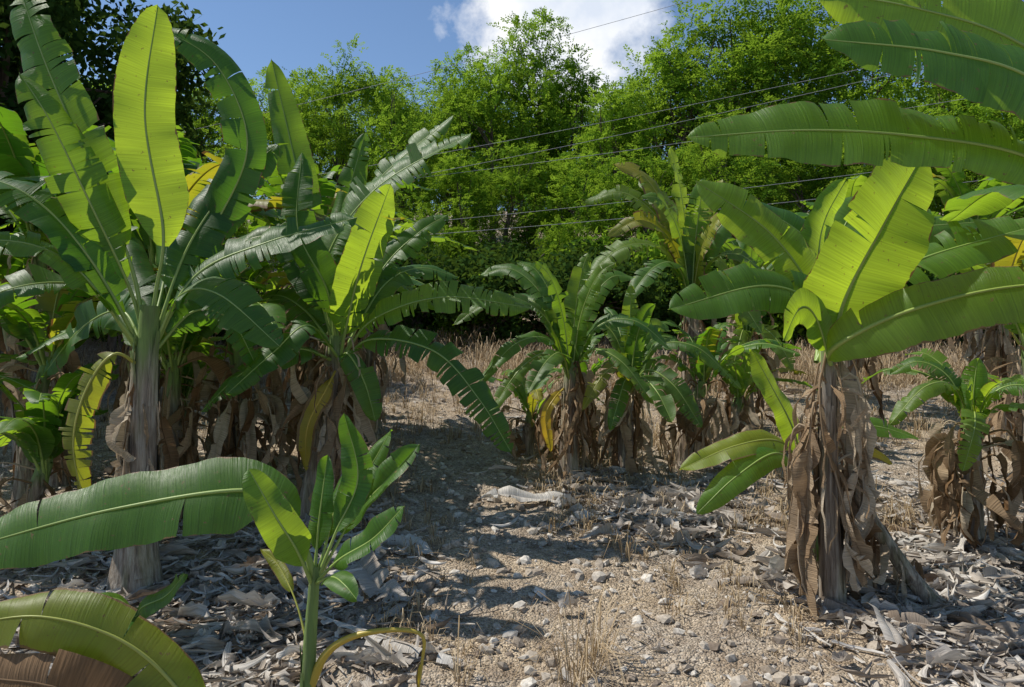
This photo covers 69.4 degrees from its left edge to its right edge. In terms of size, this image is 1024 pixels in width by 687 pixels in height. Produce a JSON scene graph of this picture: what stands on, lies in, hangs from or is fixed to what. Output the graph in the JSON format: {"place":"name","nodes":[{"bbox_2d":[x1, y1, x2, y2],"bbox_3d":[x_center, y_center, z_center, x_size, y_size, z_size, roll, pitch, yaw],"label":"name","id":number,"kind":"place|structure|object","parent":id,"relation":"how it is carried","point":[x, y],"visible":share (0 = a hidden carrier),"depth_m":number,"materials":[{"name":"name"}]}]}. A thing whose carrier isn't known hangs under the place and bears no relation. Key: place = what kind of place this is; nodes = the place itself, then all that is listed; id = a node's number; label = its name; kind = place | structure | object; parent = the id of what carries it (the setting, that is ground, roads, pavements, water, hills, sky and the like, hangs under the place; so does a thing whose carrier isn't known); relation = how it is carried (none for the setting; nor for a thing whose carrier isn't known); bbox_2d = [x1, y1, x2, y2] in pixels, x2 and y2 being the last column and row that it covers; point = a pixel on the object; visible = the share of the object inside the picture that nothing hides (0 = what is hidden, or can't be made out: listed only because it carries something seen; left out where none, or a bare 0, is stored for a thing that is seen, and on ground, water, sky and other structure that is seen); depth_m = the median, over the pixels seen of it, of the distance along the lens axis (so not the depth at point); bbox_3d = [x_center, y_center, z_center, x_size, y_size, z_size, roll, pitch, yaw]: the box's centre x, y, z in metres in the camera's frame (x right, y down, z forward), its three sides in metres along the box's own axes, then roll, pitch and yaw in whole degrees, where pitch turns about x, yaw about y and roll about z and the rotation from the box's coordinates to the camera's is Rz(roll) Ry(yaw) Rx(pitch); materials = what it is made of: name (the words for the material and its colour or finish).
{"place":"outdoors","nodes":[
{"label":"outdoors","id":0,"kind":"place"},
{"bbox_2d":[185,0,690,131],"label":"power line","id":1,"kind":"object","parent":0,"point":[475,59],"visible":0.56,"depth_m":14.14,"materials":[{"name":"grey metal"}]},
{"bbox_2d":[0,210,1023,686],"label":"ground","id":2,"kind":"structure","parent":0,"point":[706,626],"depth_m":4.48,"materials":[{"name":"soil"}]},
{"bbox_2d":[0,354,38,391],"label":"banana plant","id":3,"kind":"object","parent":2,"relation":"on","point":[17,383],"visible":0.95,"depth_m":5.00,"materials":[{"name":"green plant"}]},
{"bbox_2d":[0,232,75,462],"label":"banana plant","id":4,"kind":"object","parent":2,"relation":"on","point":[18,263],"visible":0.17,"depth_m":6.89,"materials":[{"name":"green plant"}]},
{"bbox_2d":[0,103,80,486],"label":"banana plant","id":5,"kind":"object","parent":2,"relation":"on","point":[19,155],"visible":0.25,"depth_m":6.18,"materials":[{"name":"green plant"}]},
{"bbox_2d":[0,362,118,526],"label":"banana plant","id":6,"kind":"object","parent":2,"relation":"on","point":[38,438],"visible":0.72,"depth_m":4.95,"materials":[{"name":"green plant"}]},
{"bbox_2d":[0,282,130,513],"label":"banana plant","id":7,"kind":"object","parent":2,"relation":"on","point":[33,327],"visible":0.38,"depth_m":5.69,"materials":[{"name":"green plant"}]},
{"bbox_2d":[0,4,196,136],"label":"broadleaf tree","id":8,"kind":"object","parent":2,"relation":"on","point":[83,77],"depth_m":14.28,"materials":[{"name":"green plant"}]},
{"bbox_2d":[0,588,205,686],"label":"banana plant","id":9,"kind":"object","parent":2,"relation":"on","point":[79,634],"visible":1,"depth_m":2.53,"materials":[{"name":"green plant"}]},
{"bbox_2d":[0,0,225,353],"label":"broadleaf tree","id":10,"kind":"object","parent":2,"relation":"on","point":[65,12],"visible":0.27,"depth_m":11.22,"materials":[{"name":"green plant"}]},
{"bbox_2d":[1,127,244,360],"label":"broadleaf tree","id":11,"kind":"object","parent":2,"relation":"on","point":[111,342],"depth_m":12.62,"materials":[{"name":"green plant"}]},
{"bbox_2d":[0,125,283,429],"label":"banana plant","id":12,"kind":"object","parent":2,"relation":"on","point":[189,151],"visible":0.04,"depth_m":6.40,"materials":[{"name":"green plant"}]},
{"bbox_2d":[100,573,187,637],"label":"banana plant","id":13,"kind":"object","parent":2,"relation":"on","point":[149,605],"visible":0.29,"depth_m":3.76,"materials":[{"name":"green plant"}]},
{"bbox_2d":[14,264,293,520],"bbox_3d":[-2.612,0.359,5.422,1.789,2.053,1.845,0,0,0],"label":"banana plant","id":14,"kind":"object","parent":2,"relation":"on","point":[173,408],"visible":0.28,"depth_m":5.50,"materials":[{"name":"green plant"}]},
{"bbox_2d":[1,125,330,447],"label":"banana plant","id":15,"kind":"object","parent":2,"relation":"on","point":[207,171],"visible":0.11,"depth_m":5.85,"materials":[{"name":"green plant"}]},
{"bbox_2d":[0,0,357,594],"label":"banana plant","id":16,"kind":"object","parent":2,"relation":"on","point":[147,183],"visible":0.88,"depth_m":4.39,"materials":[{"name":"green plant"}]},
{"bbox_2d":[158,337,230,456],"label":"banana plant","id":17,"kind":"object","parent":2,"relation":"on","point":[188,367],"visible":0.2,"depth_m":6.36,"materials":[{"name":"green plant"}]},
{"bbox_2d":[0,414,425,686],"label":"banana plant","id":18,"kind":"object","parent":2,"relation":"on","point":[226,495],"visible":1,"depth_m":2.98,"materials":[{"name":"green plant"}]},
{"bbox_2d":[153,258,301,495],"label":"banana plant","id":19,"kind":"object","parent":2,"relation":"on","point":[233,435],"visible":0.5,"depth_m":5.66,"materials":[{"name":"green plant"}]},
{"bbox_2d":[182,72,274,196],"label":"leucaena tree","id":20,"kind":"object","parent":2,"relation":"on","point":[211,119],"visible":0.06,"depth_m":26.25,"materials":[{"name":"green plant"}]},
{"bbox_2d":[199,146,272,246],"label":"leucaena tree","id":21,"kind":"object","parent":2,"relation":"on","point":[210,148],"depth_m":24.85,"materials":[{"name":"green plant"}]},
{"bbox_2d":[225,220,273,267],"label":"leucaena tree","id":22,"kind":"object","parent":2,"relation":"on","point":[243,231],"visible":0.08,"depth_m":18.84,"materials":[{"name":"green plant"}]},
{"bbox_2d":[217,276,286,347],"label":"shrub","id":23,"kind":"object","parent":2,"relation":"on","point":[258,290],"visible":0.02,"depth_m":15.75,"materials":[{"name":"green plant"}]},
{"bbox_2d":[201,69,338,225],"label":"leucaena tree","id":24,"kind":"object","parent":2,"relation":"on","point":[267,120],"visible":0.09,"depth_m":23.64,"materials":[{"name":"green plant"}]},
{"bbox_2d":[241,172,335,263],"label":"leucaena tree","id":25,"kind":"object","parent":2,"relation":"on","point":[274,255],"visible":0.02,"depth_m":19.01,"materials":[{"name":"green plant"}]},
{"bbox_2d":[200,66,386,197],"bbox_3d":[-8.219,-6.850,28.503,6.224,7.000,7.048,0,0,39],"label":"leucaena tree","id":26,"kind":"object","parent":2,"relation":"on","point":[294,76],"visible":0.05,"depth_m":27.73,"materials":[{"name":"green plant"}]},
{"bbox_2d":[251,143,416,417],"bbox_3d":[-2.357,-0.636,8.627,2.628,3.162,2.139,0,0,38],"label":"banana plant","id":27,"kind":"object","parent":2,"relation":"on","point":[276,177],"visible":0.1,"depth_m":8.34,"materials":[{"name":"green plant"}]},
{"bbox_2d":[233,216,437,469],"bbox_3d":[-1.577,0.009,6.998,1.924,2.494,1.666,0,0,-12],"label":"banana plant","id":28,"kind":"object","parent":2,"relation":"on","point":[274,280],"visible":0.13,"depth_m":6.82,"materials":[{"name":"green plant"}]},
{"bbox_2d":[261,33,412,198],"bbox_3d":[-5.363,-5.577,22.750,3.896,7.674,4.835,0,0,8],"label":"leucaena tree","id":29,"kind":"object","parent":2,"relation":"on","point":[340,101],"visible":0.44,"depth_m":22.35,"materials":[{"name":"green plant"}]},
{"bbox_2d":[246,178,433,407],"bbox_3d":[-2.259,-0.314,7.710,2.510,2.884,2.193,0,0,29],"label":"banana plant","id":30,"kind":"object","parent":2,"relation":"on","point":[329,189],"visible":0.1,"depth_m":7.43,"materials":[{"name":"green plant"}]},
{"bbox_2d":[201,59,530,519],"bbox_3d":[-1.118,-0.440,5.597,2.353,3.665,1.336,0,0,-12],"label":"banana plant","id":31,"kind":"object","parent":2,"relation":"on","point":[351,284],"visible":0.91,"depth_m":5.39,"materials":[{"name":"green plant"}]},
{"bbox_2d":[342,286,430,342],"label":"shrub","id":32,"kind":"object","parent":2,"relation":"on","point":[415,311],"visible":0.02,"depth_m":15.38,"materials":[{"name":"green plant"}]},
{"bbox_2d":[332,182,449,251],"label":"leucaena tree","id":33,"kind":"object","parent":2,"relation":"on","point":[420,212],"visible":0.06,"depth_m":18.54,"materials":[{"name":"green plant"}]},
{"bbox_2d":[335,67,451,232],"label":"leucaena tree","id":34,"kind":"object","parent":2,"relation":"on","point":[389,124],"visible":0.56,"depth_m":21.59,"materials":[{"name":"green plant"}]},
{"bbox_2d":[318,62,479,220],"bbox_3d":[-4.502,-6.784,27.273,6.822,7.292,5.496,0,0,-6],"label":"leucaena tree","id":35,"kind":"object","parent":2,"relation":"on","point":[403,90],"visible":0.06,"depth_m":26.62,"materials":[{"name":"green plant"}]},
{"bbox_2d":[343,218,477,434],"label":"banana plant","id":36,"kind":"object","parent":2,"relation":"on","point":[370,359],"visible":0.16,"depth_m":8.28,"materials":[{"name":"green plant"}]},
{"bbox_2d":[371,234,500,343],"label":"shrub","id":37,"kind":"object","parent":2,"relation":"on","point":[418,319],"visible":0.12,"depth_m":15.78,"materials":[{"name":"green plant"}]},
{"bbox_2d":[402,217,470,323],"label":"leucaena tree","id":38,"kind":"object","parent":2,"relation":"on","point":[440,243],"visible":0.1,"depth_m":17.44,"materials":[{"name":"green plant"}]},
{"bbox_2d":[386,67,503,253],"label":"leucaena tree","id":39,"kind":"object","parent":2,"relation":"on","point":[463,121],"visible":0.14,"depth_m":24.62,"materials":[{"name":"green plant"}]},
{"bbox_2d":[412,145,523,264],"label":"leucaena tree","id":40,"kind":"object","parent":2,"relation":"on","point":[465,200],"visible":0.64,"depth_m":19.28,"materials":[{"name":"green plant"}]},
{"bbox_2d":[411,269,530,347],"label":"shrub","id":41,"kind":"object","parent":2,"relation":"on","point":[480,318],"visible":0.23,"depth_m":15.94,"materials":[{"name":"green plant"}]},
{"bbox_2d":[417,63,534,245],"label":"leucaena tree","id":42,"kind":"object","parent":2,"relation":"on","point":[481,96],"depth_m":27.66,"materials":[{"name":"green plant"}]},
{"bbox_2d":[411,41,579,264],"bbox_3d":[-0.731,-5.890,23.911,5.099,7.666,4.503,0,0,-20],"label":"leucaena tree","id":43,"kind":"object","parent":2,"relation":"on","point":[479,67],"visible":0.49,"depth_m":23.48,"materials":[{"name":"green plant"}]},
{"bbox_2d":[444,135,571,262],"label":"leucaena tree","id":44,"kind":"object","parent":2,"relation":"on","point":[522,178],"visible":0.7,"depth_m":19.70,"materials":[{"name":"green plant"}]},
{"bbox_2d":[0,319,1020,663],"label":"dry grass","id":45,"kind":"structure","parent":2,"relation":"on","point":[804,361],"depth_m":8.28,"materials":[{"name":"plant"}]},
{"bbox_2d":[0,373,1023,686],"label":"leaf litter","id":46,"kind":"object","parent":2,"relation":"on","point":[968,609],"visible":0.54,"depth_m":4.15,"materials":[{"name":"plant"}]},
{"bbox_2d":[419,232,608,348],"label":"shrub","id":47,"kind":"object","parent":2,"relation":"on","point":[509,285],"visible":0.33,"depth_m":15.34,"materials":[{"name":"green plant"}]},
{"bbox_2d":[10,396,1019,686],"bbox_3d":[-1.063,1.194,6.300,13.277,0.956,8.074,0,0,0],"label":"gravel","id":48,"kind":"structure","parent":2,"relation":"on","point":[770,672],"depth_m":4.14,"materials":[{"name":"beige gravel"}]},
{"bbox_2d":[15,457,1023,664],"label":"fallen banana leaves","id":49,"kind":"object","parent":2,"relation":"on","point":[370,564],"visible":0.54,"depth_m":4.42,"materials":[{"name":"grey plant"}]},
{"bbox_2d":[464,6,598,249],"bbox_3d":[0.687,-6.725,25.001,4.717,8.974,5.342,0,0,-34],"label":"leucaena tree","id":50,"kind":"object","parent":2,"relation":"on","point":[544,17],"visible":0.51,"depth_m":23.91,"materials":[{"name":"green plant"}]},
{"bbox_2d":[473,84,608,246],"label":"leucaena tree","id":51,"kind":"object","parent":2,"relation":"on","point":[565,130],"visible":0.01,"depth_m":27.64,"materials":[{"name":"green plant"}]},
{"bbox_2d":[488,367,603,461],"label":"banana plant","id":52,"kind":"object","parent":2,"relation":"on","point":[530,432],"visible":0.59,"depth_m":7.18,"materials":[{"name":"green plant"}]},
{"bbox_2d":[397,517,706,686],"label":"dry grass tuft","id":53,"kind":"object","parent":2,"relation":"on","point":[592,653],"visible":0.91,"depth_m":3.43,"materials":[{"name":"plant"}]},
{"bbox_2d":[524,215,591,265],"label":"leucaena tree","id":54,"kind":"object","parent":2,"relation":"on","point":[557,244],"visible":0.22,"depth_m":17.42,"materials":[{"name":"green plant"}]},
{"bbox_2d":[452,253,676,480],"bbox_3d":[0.456,0.289,6.364,1.811,2.212,1.294,0,0,20],"label":"banana plant","id":55,"kind":"object","parent":2,"relation":"on","point":[571,339],"visible":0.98,"depth_m":6.49,"materials":[{"name":"green plant"}]},
{"bbox_2d":[517,43,621,235],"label":"leucaena tree","id":56,"kind":"object","parent":2,"relation":"on","point":[574,88],"visible":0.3,"depth_m":23.82,"materials":[{"name":"green plant"}]},
{"bbox_2d":[511,147,640,251],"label":"leucaena tree","id":57,"kind":"object","parent":2,"relation":"on","point":[568,198],"visible":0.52,"depth_m":18.84,"materials":[{"name":"green plant"}]},
{"bbox_2d":[234,161,953,237],"bbox_3d":[1.000,-3.092,13.840,30.528,2.162,0.008,0,0,11],"label":"power line","id":58,"kind":"object","parent":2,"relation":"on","point":[646,199],"visible":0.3,"depth_m":13.69,"materials":[{"name":"grey"}]},
{"bbox_2d":[534,333,654,458],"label":"banana plant","id":59,"kind":"object","parent":2,"relation":"on","point":[583,366],"visible":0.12,"depth_m":7.40,"materials":[{"name":"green plant"}]},
{"bbox_2d":[514,230,681,341],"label":"shrub","id":60,"kind":"object","parent":2,"relation":"on","point":[657,298],"visible":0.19,"depth_m":14.92,"materials":[{"name":"green plant"}]},
{"bbox_2d":[561,78,667,253],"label":"leucaena tree","id":61,"kind":"object","parent":2,"relation":"on","point":[599,145],"visible":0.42,"depth_m":21.40,"materials":[{"name":"green plant"}]},
{"bbox_2d":[578,81,678,241],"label":"leucaena tree","id":62,"kind":"object","parent":2,"relation":"on","point":[633,111],"visible":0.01,"depth_m":28.02,"materials":[{"name":"green plant"}]},
{"bbox_2d":[568,146,708,262],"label":"leucaena tree","id":63,"kind":"object","parent":2,"relation":"on","point":[666,175],"visible":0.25,"depth_m":18.82,"materials":[{"name":"green plant"}]},
{"bbox_2d":[548,222,734,343],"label":"shrub","id":64,"kind":"object","parent":2,"relation":"on","point":[654,253],"visible":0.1,"depth_m":15.98,"materials":[{"name":"green plant"}]},
{"bbox_2d":[605,62,691,229],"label":"leucaena tree","id":65,"kind":"object","parent":2,"relation":"on","point":[667,147],"visible":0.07,"depth_m":23.58,"materials":[{"name":"green plant"}]},
{"bbox_2d":[600,262,717,334],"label":"shrub","id":66,"kind":"object","parent":2,"relation":"on","point":[666,288],"visible":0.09,"depth_m":15.60,"materials":[{"name":"green plant"}]},
{"bbox_2d":[582,285,740,477],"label":"banana plant","id":67,"kind":"object","parent":2,"relation":"on","point":[635,346],"visible":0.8,"depth_m":6.59,"materials":[{"name":"green plant"}]},
{"bbox_2d":[582,147,763,411],"bbox_3d":[1.750,-0.513,7.903,2.180,3.234,1.420,0,0,0],"label":"banana plant","id":68,"kind":"object","parent":2,"relation":"on","point":[691,246],"visible":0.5,"depth_m":7.89,"materials":[{"name":"green plant"}]},
{"bbox_2d":[566,6,792,226],"bbox_3d":[4.920,-5.620,21.962,6.682,8.543,4.798,0,0,-1],"label":"leucaena tree","id":69,"kind":"object","parent":2,"relation":"on","point":[662,65],"visible":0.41,"depth_m":21.38,"materials":[{"name":"green plant"}]},
{"bbox_2d":[608,253,774,337],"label":"shrub","id":70,"kind":"object","parent":2,"relation":"on","point":[718,321],"visible":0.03,"depth_m":15.56,"materials":[{"name":"green plant"}]},
{"bbox_2d":[630,102,804,240],"bbox_3d":[5.037,-3.186,18.714,3.490,5.500,4.861,0,0,-41],"label":"leucaena tree","id":71,"kind":"object","parent":2,"relation":"on","point":[709,161],"visible":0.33,"depth_m":17.79,"materials":[{"name":"green plant"}]},
{"bbox_2d":[650,322,801,473],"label":"banana plant","id":72,"kind":"object","parent":2,"relation":"on","point":[691,439],"visible":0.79,"depth_m":6.90,"materials":[{"name":"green plant"}]},
{"bbox_2d":[679,244,794,429],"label":"banana plant","id":73,"kind":"object","parent":2,"relation":"on","point":[743,332],"visible":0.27,"depth_m":8.50,"materials":[{"name":"green plant"}]},
{"bbox_2d":[678,252,811,353],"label":"shrub","id":74,"kind":"object","parent":2,"relation":"on","point":[780,323],"visible":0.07,"depth_m":15.32,"materials":[{"name":"green plant"}]},
{"bbox_2d":[635,0,857,206],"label":"leucaena tree","id":75,"kind":"object","parent":2,"relation":"on","point":[761,50],"visible":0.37,"depth_m":21.02,"materials":[{"name":"green plant"}]},
{"bbox_2d":[705,339,812,461],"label":"banana plant","id":76,"kind":"object","parent":2,"relation":"on","point":[740,375],"visible":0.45,"depth_m":7.62,"materials":[{"name":"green plant"}]},
{"bbox_2d":[720,216,804,400],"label":"banana plant","id":77,"kind":"object","parent":2,"relation":"on","point":[730,243],"visible":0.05,"depth_m":10.53,"materials":[{"name":"green plant"}]},
{"bbox_2d":[714,0,874,210],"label":"leucaena tree","id":78,"kind":"object","parent":2,"relation":"on","point":[818,46],"visible":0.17,"depth_m":21.37,"materials":[{"name":"green plant"}]},
{"bbox_2d":[680,350,918,560],"bbox_3d":[1.738,0.753,4.455,1.606,1.435,0.284,0,0,-19],"label":"banana plant","id":79,"kind":"object","parent":2,"relation":"on","point":[755,455],"visible":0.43,"depth_m":4.29,"materials":[{"name":"green plant"}]},
{"bbox_2d":[731,133,872,238],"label":"leucaena tree","id":80,"kind":"object","parent":2,"relation":"on","point":[796,167],"visible":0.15,"depth_m":18.57,"materials":[{"name":"green plant"}]},
{"bbox_2d":[668,156,1023,621],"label":"banana plant","id":81,"kind":"object","parent":2,"relation":"on","point":[852,273],"visible":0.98,"depth_m":3.93,"materials":[{"name":"green plant"}]},
{"bbox_2d":[686,0,1023,222],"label":"banana plant","id":82,"kind":"object","parent":2,"relation":"on","point":[971,50],"visible":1,"depth_m":2.97,"materials":[{"name":"green plant"}]},
{"bbox_2d":[769,97,948,244],"bbox_3d":[9.080,-3.210,18.580,4.486,5.557,3.962,0,0,-38],"label":"leucaena tree","id":83,"kind":"object","parent":2,"relation":"on","point":[857,172],"visible":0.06,"depth_m":18.42,"materials":[{"name":"green plant"}]},
{"bbox_2d":[783,174,940,419],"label":"banana plant","id":84,"kind":"object","parent":2,"relation":"on","point":[856,181],"visible":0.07,"depth_m":9.15,"materials":[{"name":"green plant"}]},
{"bbox_2d":[782,0,963,194],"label":"leucaena tree","id":85,"kind":"object","parent":2,"relation":"on","point":[886,86],"visible":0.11,"depth_m":20.85,"materials":[{"name":"green plant"}]},
{"bbox_2d":[814,486,947,608],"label":"dead banana stem","id":86,"kind":"object","parent":2,"relation":"on","point":[885,548],"visible":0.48,"depth_m":4.11,"materials":[{"name":"brown plant"}]},
{"bbox_2d":[842,77,959,176],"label":"leucaena tree","id":87,"kind":"object","parent":2,"relation":"on","point":[916,104],"visible":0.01,"depth_m":27.31,"materials":[{"name":"green plant"}]},
{"bbox_2d":[855,0,1009,214],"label":"leucaena tree","id":88,"kind":"object","parent":2,"relation":"on","point":[947,93],"visible":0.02,"depth_m":23.43,"materials":[{"name":"green plant"}]},
{"bbox_2d":[862,348,1023,549],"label":"banana plant","id":89,"kind":"object","parent":2,"relation":"on","point":[957,500],"visible":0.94,"depth_m":4.89,"materials":[{"name":"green plant"}]},
{"bbox_2d":[885,94,1023,246],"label":"leucaena tree","id":90,"kind":"object","parent":2,"relation":"on","point":[986,111],"visible":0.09,"depth_m":18.63,"materials":[{"name":"green plant"}]},
{"bbox_2d":[906,260,1018,341],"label":"shrub","id":91,"kind":"object","parent":2,"relation":"on","point":[931,277],"visible":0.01,"depth_m":16.00,"materials":[{"name":"green plant"}]},
{"bbox_2d":[921,85,1023,217],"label":"leucaena tree","id":92,"kind":"object","parent":2,"relation":"on","point":[977,115],"depth_m":23.58,"materials":[{"name":"green plant"}]},
{"bbox_2d":[932,164,1023,367],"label":"banana plant","id":93,"kind":"object","parent":2,"relation":"on","point":[947,193],"visible":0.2,"depth_m":10.41,"materials":[{"name":"green plant"}]},
{"bbox_2d":[943,234,1023,441],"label":"banana plant","id":94,"kind":"object","parent":2,"relation":"on","point":[998,341],"visible":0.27,"depth_m":7.87,"materials":[{"name":"brown plant"}]},
{"bbox_2d":[947,113,1023,240],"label":"leucaena tree","id":95,"kind":"object","parent":2,"relation":"on","point":[1010,121],"visible":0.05,"depth_m":19.21,"materials":[{"name":"green plant"}]},
{"bbox_2d":[961,264,1023,485],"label":"banana plant","id":96,"kind":"object","parent":2,"relation":"on","point":[1014,419],"visible":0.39,"depth_m":6.56,"materials":[{"name":"brown plant"}]},
{"bbox_2d":[1,0,1023,210],"label":"sky","id":97,"kind":"structure","parent":0,"point":[406,34],"materials":[{"name":"blue"}]},
{"bbox_2d":[319,64,881,174],"bbox_3d":[1.000,-4.563,13.840,30.529,4.248,0.008,0,0,11],"label":"power line","id":98,"kind":"object","parent":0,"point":[638,115],"visible":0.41,"depth_m":13.57,"materials":[{"name":"grey metal"}]},
{"bbox_2d":[258,98,965,195],"bbox_3d":[1.000,-4.015,13.840,30.528,2.682,0.008,0,0,11],"label":"power line","id":99,"kind":"object","parent":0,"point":[619,151],"visible":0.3,"depth_m":13.77,"materials":[{"name":"grey metal"}]},
{"bbox_2d":[413,67,921,176],"bbox_3d":[1.000,-4.255,13.840,30.529,4.769,0.008,0,0,11],"label":"power line","id":100,"kind":"object","parent":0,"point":[668,124],"visible":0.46,"depth_m":13.47,"materials":[{"name":"grey metal"}]},
{"bbox_2d":[430,180,981,234],"bbox_3d":[1.000,-2.792,13.840,30.528,1.757,0.008,0,0,11],"label":"power line","id":101,"kind":"object","parent":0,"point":[612,219],"visible":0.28,"depth_m":13.83,"materials":[{"name":"grey"}]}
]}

